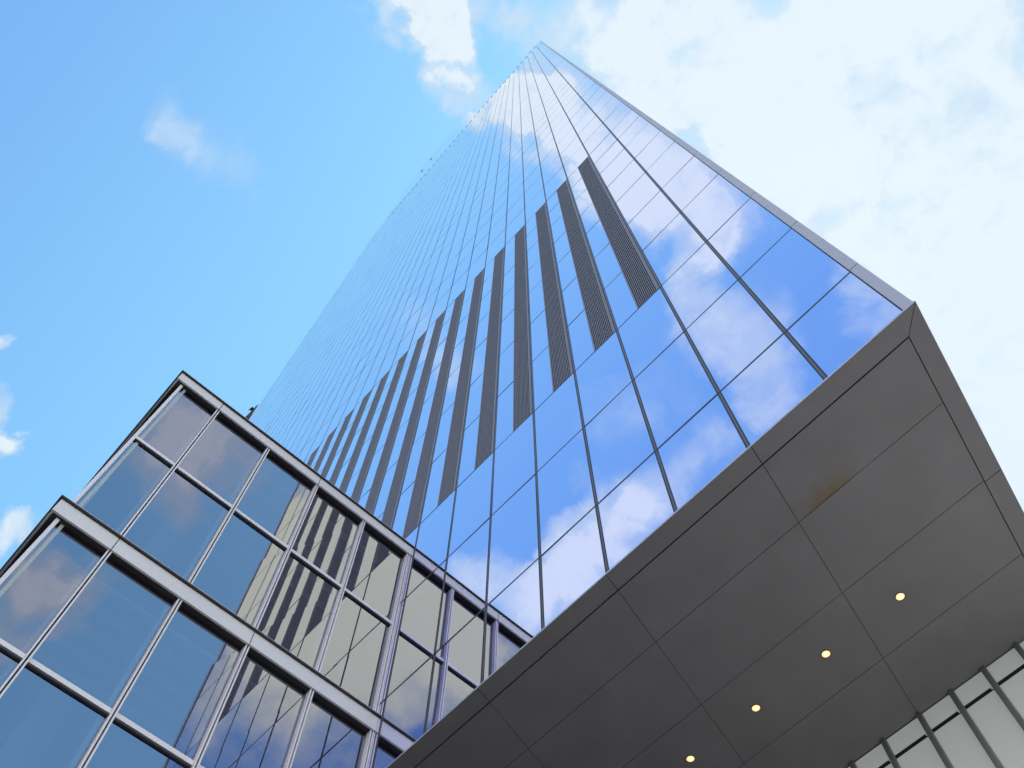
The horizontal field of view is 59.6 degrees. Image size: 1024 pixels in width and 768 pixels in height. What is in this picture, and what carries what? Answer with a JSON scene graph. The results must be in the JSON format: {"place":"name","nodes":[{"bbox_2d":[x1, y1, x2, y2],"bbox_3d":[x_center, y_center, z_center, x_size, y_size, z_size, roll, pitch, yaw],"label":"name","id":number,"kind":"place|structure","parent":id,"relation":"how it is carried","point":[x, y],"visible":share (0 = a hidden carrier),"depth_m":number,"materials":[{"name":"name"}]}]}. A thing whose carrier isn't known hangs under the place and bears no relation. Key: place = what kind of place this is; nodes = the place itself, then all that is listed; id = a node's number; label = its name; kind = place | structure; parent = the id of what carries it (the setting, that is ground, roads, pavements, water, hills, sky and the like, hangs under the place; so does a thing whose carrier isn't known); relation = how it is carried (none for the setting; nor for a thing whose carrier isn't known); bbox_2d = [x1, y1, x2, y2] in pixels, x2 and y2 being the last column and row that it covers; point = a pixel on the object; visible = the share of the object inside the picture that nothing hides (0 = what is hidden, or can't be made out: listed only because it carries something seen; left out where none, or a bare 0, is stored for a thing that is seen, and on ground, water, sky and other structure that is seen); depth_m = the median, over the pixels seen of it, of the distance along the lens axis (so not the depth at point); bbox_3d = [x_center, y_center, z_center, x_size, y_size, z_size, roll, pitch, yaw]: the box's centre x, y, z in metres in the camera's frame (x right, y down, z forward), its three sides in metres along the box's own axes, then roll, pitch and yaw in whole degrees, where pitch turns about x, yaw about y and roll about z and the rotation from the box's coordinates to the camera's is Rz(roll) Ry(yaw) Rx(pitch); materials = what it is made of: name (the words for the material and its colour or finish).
{"place":"outdoors","nodes":[
{"label":"outdoors","id":0,"kind":"place"},
{"bbox_2d":[0,0,1023,568],"label":"sky","id":1,"kind":"structure","parent":0,"point":[189,186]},
{"bbox_2d":[249,41,1023,767],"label":"glass tower","id":2,"kind":"structure","parent":0,"point":[635,437],"depth_m":19.73,"materials":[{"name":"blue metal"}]},
{"bbox_2d":[359,444,384,499],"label":"window pane","id":3,"kind":"structure","parent":2,"relation":"in","point":[372,471],"depth_m":42.34,"materials":[{"name":"blue glass"}]},
{"bbox_2d":[374,461,397,517],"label":"window pane","id":4,"kind":"structure","parent":2,"relation":"in","point":[383,496],"depth_m":37.71,"materials":[{"name":"blue glass"}]},
{"bbox_2d":[380,601,403,701],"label":"window pane","id":5,"kind":"structure","parent":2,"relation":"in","point":[401,605],"depth_m":24.44,"materials":[{"name":"glass"}]},
{"bbox_2d":[386,419,408,471],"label":"window pane","id":6,"kind":"structure","parent":2,"relation":"in","point":[398,443],"depth_m":41.79,"materials":[{"name":"blue glass"}]},
{"bbox_2d":[392,483,413,535],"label":"window pane","id":7,"kind":"structure","parent":2,"relation":"in","point":[401,515],"depth_m":33.41,"materials":[{"name":"blue glass"}]},
{"bbox_2d":[374,657,432,767],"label":"window pane","id":8,"kind":"structure","parent":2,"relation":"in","point":[403,722],"depth_m":21.04,"materials":[{"name":"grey glass"}]},
{"bbox_2d":[391,326,415,367],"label":"window pane","id":9,"kind":"structure","parent":2,"relation":"in","point":[404,345],"depth_m":61.98,"materials":[{"name":"blue glass"}]},
{"bbox_2d":[400,526,418,601],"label":"window pane","id":10,"kind":"structure","parent":2,"relation":"in","point":[411,538],"depth_m":28.83,"materials":[{"name":"blue glass"}]},
{"bbox_2d":[401,432,425,493],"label":"window pane","id":11,"kind":"structure","parent":2,"relation":"in","point":[414,459],"depth_m":37.07,"materials":[{"name":"blue glass"}]},
{"bbox_2d":[388,561,445,694],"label":"window pane","id":12,"kind":"structure","parent":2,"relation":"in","point":[417,636],"depth_m":24.13,"materials":[{"name":"grey glass"}]},
{"bbox_2d":[410,308,432,346],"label":"window pane","id":13,"kind":"structure","parent":2,"relation":"in","point":[422,326],"depth_m":61.44,"materials":[{"name":"blue glass"}]},
{"bbox_2d":[414,393,433,442],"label":"window pane","id":14,"kind":"structure","parent":2,"relation":"in","point":[426,408],"depth_m":41.28,"materials":[{"name":"blue glass"}]},
{"bbox_2d":[407,491,454,595],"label":"window pane","id":15,"kind":"structure","parent":2,"relation":"in","point":[433,537],"depth_m":28.10,"materials":[{"name":"blue glass"}]},
{"bbox_2d":[421,449,446,521],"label":"window pane","id":16,"kind":"structure","parent":2,"relation":"in","point":[431,501],"depth_m":32.32,"materials":[{"name":"blue glass"}]},
{"bbox_2d":[428,288,450,327],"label":"window pane","id":17,"kind":"structure","parent":2,"relation":"in","point":[440,306],"depth_m":60.92,"materials":[{"name":"blue glass"}]},
{"bbox_2d":[433,404,453,460],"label":"window pane","id":18,"kind":"structure","parent":2,"relation":"in","point":[445,422],"depth_m":36.53,"materials":[{"name":"blue glass"}]},
{"bbox_2d":[442,366,459,413],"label":"window pane","id":19,"kind":"structure","parent":2,"relation":"in","point":[450,394],"depth_m":40.79,"materials":[{"name":"blue glass"}]},
{"bbox_2d":[426,609,484,730],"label":"window pane","id":20,"kind":"structure","parent":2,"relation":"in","point":[457,669],"depth_m":20.49,"materials":[{"name":"grey glass"}]},
{"bbox_2d":[447,269,468,307],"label":"window pane","id":21,"kind":"structure","parent":2,"relation":"in","point":[459,286],"depth_m":60.40,"materials":[{"name":"blue glass"}]},
{"bbox_2d":[436,519,489,650],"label":"window pane","id":22,"kind":"structure","parent":2,"relation":"in","point":[466,573],"depth_m":23.60,"materials":[{"name":"blue glass"}]},
{"bbox_2d":[457,417,478,486],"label":"window pane","id":23,"kind":"structure","parent":2,"relation":"in","point":[467,465],"depth_m":31.74,"materials":[{"name":"blue glass"}]},
{"bbox_2d":[449,453,492,554],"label":"window pane","id":24,"kind":"structure","parent":2,"relation":"in","point":[473,496],"depth_m":27.56,"materials":[{"name":"blue glass"}]},
{"bbox_2d":[465,374,482,428],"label":"window pane","id":25,"kind":"structure","parent":2,"relation":"in","point":[473,411],"depth_m":35.98,"materials":[{"name":"blue glass"}]},
{"bbox_2d":[466,249,486,286],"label":"window pane","id":26,"kind":"structure","parent":2,"relation":"in","point":[479,264],"depth_m":59.86,"materials":[{"name":"blue glass"}]},
{"bbox_2d":[470,338,486,384],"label":"window pane","id":27,"kind":"structure","parent":2,"relation":"in","point":[479,356],"depth_m":40.23,"materials":[{"name":"blue glass"}]},
{"bbox_2d":[475,313,488,348],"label":"window pane","id":28,"kind":"structure","parent":2,"relation":"in","point":[482,330],"depth_m":44.27,"materials":[{"name":"blue glass"}]},
{"bbox_2d":[486,230,504,265],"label":"window pane","id":29,"kind":"structure","parent":2,"relation":"in","point":[499,242],"depth_m":59.30,"materials":[{"name":"blue glass"}]},
{"bbox_2d":[495,383,512,448],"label":"window pane","id":30,"kind":"structure","parent":2,"relation":"in","point":[504,427],"depth_m":31.20,"materials":[{"name":"blue glass"}]},
{"bbox_2d":[498,342,513,395],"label":"window pane","id":31,"kind":"structure","parent":2,"relation":"in","point":[506,366],"depth_m":35.48,"materials":[{"name":"blue glass"}]},
{"bbox_2d":[500,310,513,354],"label":"window pane","id":32,"kind":"structure","parent":2,"relation":"in","point":[507,329],"depth_m":39.70,"materials":[{"name":"blue glass"}]},
{"bbox_2d":[502,286,513,320],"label":"window pane","id":33,"kind":"structure","parent":2,"relation":"in","point":[508,300],"depth_m":43.75,"materials":[{"name":"blue glass"}]},
{"bbox_2d":[484,559,540,679],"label":"window pane","id":34,"kind":"structure","parent":2,"relation":"in","point":[514,617],"depth_m":19.96,"materials":[{"name":"blue glass"}]},
{"bbox_2d":[487,476,537,603],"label":"window pane","id":35,"kind":"structure","parent":2,"relation":"in","point":[514,535],"depth_m":23.06,"materials":[{"name":"blue glass"}]},
{"bbox_2d":[492,414,534,513],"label":"window pane","id":36,"kind":"structure","parent":2,"relation":"in","point":[514,465],"depth_m":27.04,"materials":[{"name":"blue glass"}]},
{"bbox_2d":[506,209,524,243],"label":"window pane","id":37,"kind":"structure","parent":2,"relation":"in","point":[519,221],"depth_m":58.80,"materials":[{"name":"blue glass"}]},
{"bbox_2d":[528,259,541,292],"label":"window pane","id":38,"kind":"structure","parent":2,"relation":"in","point":[534,273],"depth_m":43.24,"materials":[{"name":"blue glass"}]},
{"bbox_2d":[525,188,545,222],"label":"window pane","id":39,"kind":"structure","parent":2,"relation":"in","point":[534,205],"depth_m":58.27,"materials":[{"name":"blue glass"}]},
{"bbox_2d":[529,281,544,322],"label":"window pane","id":40,"kind":"structure","parent":2,"relation":"in","point":[536,297],"depth_m":39.16,"materials":[{"name":"blue glass"}]},
{"bbox_2d":[531,310,547,360],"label":"window pane","id":41,"kind":"structure","parent":2,"relation":"in","point":[539,339],"depth_m":34.94,"materials":[{"name":"blue glass"}]},
{"bbox_2d":[532,347,552,409],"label":"window pane","id":42,"kind":"structure","parent":2,"relation":"in","point":[542,380],"depth_m":30.69,"materials":[{"name":"blue glass"}]},
{"bbox_2d":[544,167,566,199],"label":"window pane","id":43,"kind":"structure","parent":2,"relation":"in","point":[559,178],"depth_m":57.72,"materials":[{"name":"blue glass"}]},
{"bbox_2d":[535,374,581,469],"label":"window pane","id":44,"kind":"structure","parent":2,"relation":"in","point":[558,419],"depth_m":26.50,"materials":[{"name":"blue glass"}]},
{"bbox_2d":[554,232,569,262],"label":"window pane","id":45,"kind":"structure","parent":2,"relation":"in","point":[562,247],"depth_m":42.71,"materials":[{"name":"blue glass"}]},
{"bbox_2d":[537,430,594,554],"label":"window pane","id":46,"kind":"structure","parent":2,"relation":"in","point":[565,492],"depth_m":22.53,"materials":[{"name":"blue glass"}]},
{"bbox_2d":[558,251,575,290],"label":"window pane","id":47,"kind":"structure","parent":2,"relation":"in","point":[566,268],"depth_m":38.59,"materials":[{"name":"blue glass"}]},
{"bbox_2d":[562,277,583,324],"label":"window pane","id":48,"kind":"structure","parent":2,"relation":"in","point":[573,302],"depth_m":34.40,"materials":[{"name":"blue glass"}]},
{"bbox_2d":[542,508,605,625],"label":"window pane","id":49,"kind":"structure","parent":2,"relation":"in","point":[575,562],"depth_m":19.42,"materials":[{"name":"glass"}]},
{"bbox_2d":[564,145,587,176],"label":"window pane","id":50,"kind":"structure","parent":2,"relation":"in","point":[573,163],"depth_m":57.23,"materials":[{"name":"glass"}]},
{"bbox_2d":[568,310,593,369],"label":"window pane","id":51,"kind":"structure","parent":2,"relation":"in","point":[580,337],"depth_m":30.17,"materials":[{"name":"blue glass"}]},
{"bbox_2d":[581,203,599,232],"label":"window pane","id":52,"kind":"structure","parent":2,"relation":"in","point":[590,217],"depth_m":42.16,"materials":[{"name":"blue glass"}]},
{"bbox_2d":[579,116,601,143],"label":"window pane","id":53,"kind":"structure","parent":2,"relation":"in","point":[595,122],"depth_m":61.65,"materials":[{"name":"glass"}]},
{"bbox_2d":[584,124,609,154],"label":"window pane","id":54,"kind":"structure","parent":2,"relation":"in","point":[599,135],"depth_m":56.65,"materials":[{"name":"glass"}]},
{"bbox_2d":[587,220,608,257],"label":"window pane","id":55,"kind":"structure","parent":2,"relation":"in","point":[598,240],"depth_m":38.06,"materials":[{"name":"blue glass"}]},
{"bbox_2d":[590,133,615,163],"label":"window pane","id":56,"kind":"structure","parent":2,"relation":"in","point":[610,139],"depth_m":52.49,"materials":[{"name":"glass"}]},
{"bbox_2d":[576,332,631,424],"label":"window pane","id":57,"kind":"structure","parent":2,"relation":"in","point":[605,373],"depth_m":25.97,"materials":[{"name":"blue glass"}]},
{"bbox_2d":[595,243,621,287],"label":"window pane","id":58,"kind":"structure","parent":2,"relation":"in","point":[608,266],"depth_m":33.85,"materials":[{"name":"blue glass"}]},
{"bbox_2d":[595,141,623,172],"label":"window pane","id":59,"kind":"structure","parent":2,"relation":"in","point":[616,148],"depth_m":49.01,"materials":[{"name":"blue glass"}]},
{"bbox_2d":[600,149,632,186],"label":"window pane","id":60,"kind":"structure","parent":2,"relation":"in","point":[623,159],"depth_m":45.33,"materials":[{"name":"blue glass"}]},
{"bbox_2d":[604,103,630,130],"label":"window pane","id":61,"kind":"structure","parent":2,"relation":"in","point":[622,110],"depth_m":56.14,"materials":[{"name":"blue glass"}]},
{"bbox_2d":[585,382,653,501],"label":"window pane","id":62,"kind":"structure","parent":2,"relation":"in","point":[618,438],"depth_m":21.99,"materials":[{"name":"blue glass"}]},
{"bbox_2d":[605,272,636,327],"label":"window pane","id":63,"kind":"structure","parent":2,"relation":"in","point":[621,301],"depth_m":29.64,"materials":[{"name":"blue glass"}]},
{"bbox_2d":[612,110,638,137],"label":"window pane","id":64,"kind":"structure","parent":2,"relation":"in","point":[631,116],"depth_m":51.98,"materials":[{"name":"blue glass"}]},
{"bbox_2d":[608,160,644,201],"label":"window pane","id":65,"kind":"structure","parent":2,"relation":"in","point":[633,171],"depth_m":41.51,"materials":[{"name":"blue glass"}]},
{"bbox_2d":[618,116,647,146],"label":"window pane","id":66,"kind":"structure","parent":2,"relation":"in","point":[639,123],"depth_m":48.48,"materials":[{"name":"blue glass"}]},
{"bbox_2d":[598,453,673,569],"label":"window pane","id":67,"kind":"structure","parent":2,"relation":"in","point":[641,503],"depth_m":18.89,"materials":[{"name":"blue glass"}]},
{"bbox_2d":[616,173,659,222],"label":"window pane","id":68,"kind":"structure","parent":2,"relation":"in","point":[633,201],"depth_m":37.44,"materials":[{"name":"blue glass"}]},
{"bbox_2d":[626,123,659,156],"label":"window pane","id":69,"kind":"structure","parent":2,"relation":"in","point":[643,138],"depth_m":44.83,"materials":[{"name":"blue glass"}]},
{"bbox_2d":[618,288,682,377],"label":"window pane","id":70,"kind":"structure","parent":2,"relation":"in","point":[654,326],"depth_m":25.44,"materials":[{"name":"blue glass"}]},
{"bbox_2d":[628,191,678,249],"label":"window pane","id":71,"kind":"structure","parent":2,"relation":"in","point":[659,212],"depth_m":33.20,"materials":[{"name":"blue glass"}]},
{"bbox_2d":[636,131,673,170],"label":"window pane","id":72,"kind":"structure","parent":2,"relation":"in","point":[661,142],"depth_m":40.99,"materials":[{"name":"blue glass"}]},
{"bbox_2d":[647,142,692,187],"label":"window pane","id":73,"kind":"structure","parent":2,"relation":"in","point":[675,157],"depth_m":36.92,"materials":[{"name":"blue glass"}]},
{"bbox_2d":[643,214,704,283],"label":"window pane","id":74,"kind":"structure","parent":2,"relation":"in","point":[678,241],"depth_m":28.96,"materials":[{"name":"blue glass"}]},
{"bbox_2d":[635,333,716,447],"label":"window pane","id":75,"kind":"structure","parent":2,"relation":"in","point":[675,385],"depth_m":21.46,"materials":[{"name":"blue glass"}]},
{"bbox_2d":[663,157,717,209],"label":"window pane","id":76,"kind":"structure","parent":2,"relation":"in","point":[695,175],"depth_m":32.66,"materials":[{"name":"blue glass"}]},
{"bbox_2d":[662,243,736,327],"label":"window pane","id":77,"kind":"structure","parent":2,"relation":"in","point":[703,278],"depth_m":24.90,"materials":[{"name":"blue glass"}]},
{"bbox_2d":[658,395,745,508],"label":"window pane","id":78,"kind":"structure","parent":2,"relation":"in","point":[710,441],"depth_m":18.36,"materials":[{"name":"blue glass"}]},
{"bbox_2d":[682,174,748,239],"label":"window pane","id":79,"kind":"structure","parent":2,"relation":"in","point":[719,200],"depth_m":28.46,"materials":[{"name":"blue glass"}]},
{"bbox_2d":[687,281,782,389],"bbox_3d":[5.183,-1.235,21.194,0.059,4.178,1.794,40,-73,-14],"label":"window pane","id":80,"kind":"structure","parent":2,"relation":"in","point":[728,336],"depth_m":20.93,"materials":[{"name":"blue glass"}]},
{"bbox_2d":[708,198,790,276],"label":"window pane","id":81,"kind":"structure","parent":2,"relation":"in","point":[752,230],"depth_m":24.39,"materials":[{"name":"blue glass"}]},
{"bbox_2d":[721,334,822,444],"bbox_3d":[5.166,0.084,17.921,0.058,2.736,1.794,40,-73,-14],"label":"window pane","id":82,"kind":"structure","parent":2,"relation":"in","point":[781,377],"depth_m":17.83,"materials":[{"name":"blue glass"}]},
{"bbox_2d":[741,229,848,328],"bbox_3d":[6.435,-2.502,20.677,0.064,4.178,1.704,40,-73,-14],"label":"window pane","id":83,"kind":"structure","parent":2,"relation":"in","point":[794,274],"depth_m":20.41,"materials":[{"name":"blue glass"}]},
{"bbox_2d":[788,273,900,375],"bbox_3d":[6.419,-1.182,17.404,0.059,2.736,1.704,40,-73,-14],"label":"window pane","id":84,"kind":"structure","parent":2,"relation":"in","point":[852,312],"depth_m":17.31,"materials":[{"name":"blue glass"}]},
{"label":"ground","id":85,"kind":"structure","parent":0,"visible":0},
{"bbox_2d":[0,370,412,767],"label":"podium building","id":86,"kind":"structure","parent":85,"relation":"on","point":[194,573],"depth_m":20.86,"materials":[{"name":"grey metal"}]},
{"bbox_2d":[0,650,19,686],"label":"window pane","id":87,"kind":"structure","parent":86,"relation":"in","point":[8,663],"depth_m":16.33,"materials":[{"name":"blue glass"}]},
{"bbox_2d":[0,522,103,653],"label":"window pane","id":88,"kind":"structure","parent":86,"relation":"in","point":[34,599],"depth_m":18.15,"materials":[{"name":"blue glass"}]},
{"bbox_2d":[0,666,106,767],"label":"window pane","id":89,"kind":"structure","parent":86,"relation":"in","point":[43,725],"depth_m":16.03,"materials":[{"name":"blue glass"}]},
{"bbox_2d":[31,557,174,707],"bbox_3d":[-8.359,5.080,18.566,1.805,3.525,0.001,40,-73,-14],"label":"window pane","id":90,"kind":"structure","parent":86,"relation":"in","point":[98,644],"depth_m":18.40,"materials":[{"name":"blue glass"}]},
{"bbox_2d":[76,440,170,533],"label":"window pane","id":91,"kind":"structure","parent":86,"relation":"in","point":[123,493],"depth_m":21.96,"materials":[{"name":"blue glass"}]},
{"bbox_2d":[86,721,186,767],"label":"window pane","id":92,"kind":"structure","parent":86,"relation":"in","point":[119,747],"depth_m":16.86,"materials":[{"name":"blue glass"}]},
{"bbox_2d":[138,388,213,462],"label":"window pane","id":93,"kind":"structure","parent":86,"relation":"in","point":[174,432],"depth_m":25.34,"materials":[{"name":"blue glass"}]},
{"bbox_2d":[124,471,228,580],"bbox_3d":[-8.339,3.527,22.421,1.805,3.667,0.001,40,-73,-14],"label":"window pane","id":94,"kind":"structure","parent":86,"relation":"in","point":[176,528],"depth_m":22.36,"materials":[{"name":"blue glass"}]},
{"bbox_2d":[118,606,242,759],"bbox_3d":[-6.959,6.274,19.039,1.805,3.525,0.004,40,-73,-14],"label":"window pane","id":95,"kind":"structure","parent":86,"relation":"in","point":[175,697],"depth_m":18.88,"materials":[{"name":"blue glass"}]},
{"bbox_2d":[179,415,264,504],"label":"window pane","id":96,"kind":"structure","parent":86,"relation":"in","point":[223,458],"depth_m":25.74,"materials":[{"name":"blue glass"}]},
{"bbox_2d":[193,513,285,625],"bbox_3d":[-6.939,4.721,22.894,1.805,3.667,0.002,40,-73,-14],"label":"window pane","id":97,"kind":"structure","parent":86,"relation":"in","point":[239,571],"depth_m":22.84,"materials":[{"name":"blue glass"}]},
{"bbox_2d":[200,652,306,767],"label":"window pane","id":98,"kind":"structure","parent":86,"relation":"in","point":[256,725],"depth_m":19.64,"materials":[{"name":"blue glass"}]},
{"bbox_2d":[237,453,312,544],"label":"window pane","id":99,"kind":"structure","parent":86,"relation":"in","point":[276,498],"depth_m":26.22,"materials":[{"name":"blue glass"}]},
{"bbox_2d":[258,554,338,668],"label":"window pane","id":100,"kind":"structure","parent":86,"relation":"in","point":[297,615],"depth_m":23.31,"materials":[{"name":"grey glass"}]},
{"bbox_2d":[292,490,359,583],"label":"window pane","id":101,"kind":"structure","parent":86,"relation":"in","point":[327,534],"depth_m":26.69,"materials":[{"name":"grey glass"}]},
{"bbox_2d":[291,696,366,767],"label":"window pane","id":102,"kind":"structure","parent":86,"relation":"in","point":[328,739],"depth_m":20.79,"materials":[{"name":"blue glass"}]},
{"bbox_2d":[320,593,389,707],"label":"window pane","id":103,"kind":"structure","parent":86,"relation":"in","point":[354,654],"depth_m":23.79,"materials":[{"name":"grey glass"}]},
{"bbox_2d":[346,526,403,619],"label":"window pane","id":104,"kind":"structure","parent":86,"relation":"in","point":[374,577],"depth_m":27.17,"materials":[{"name":"grey glass"}]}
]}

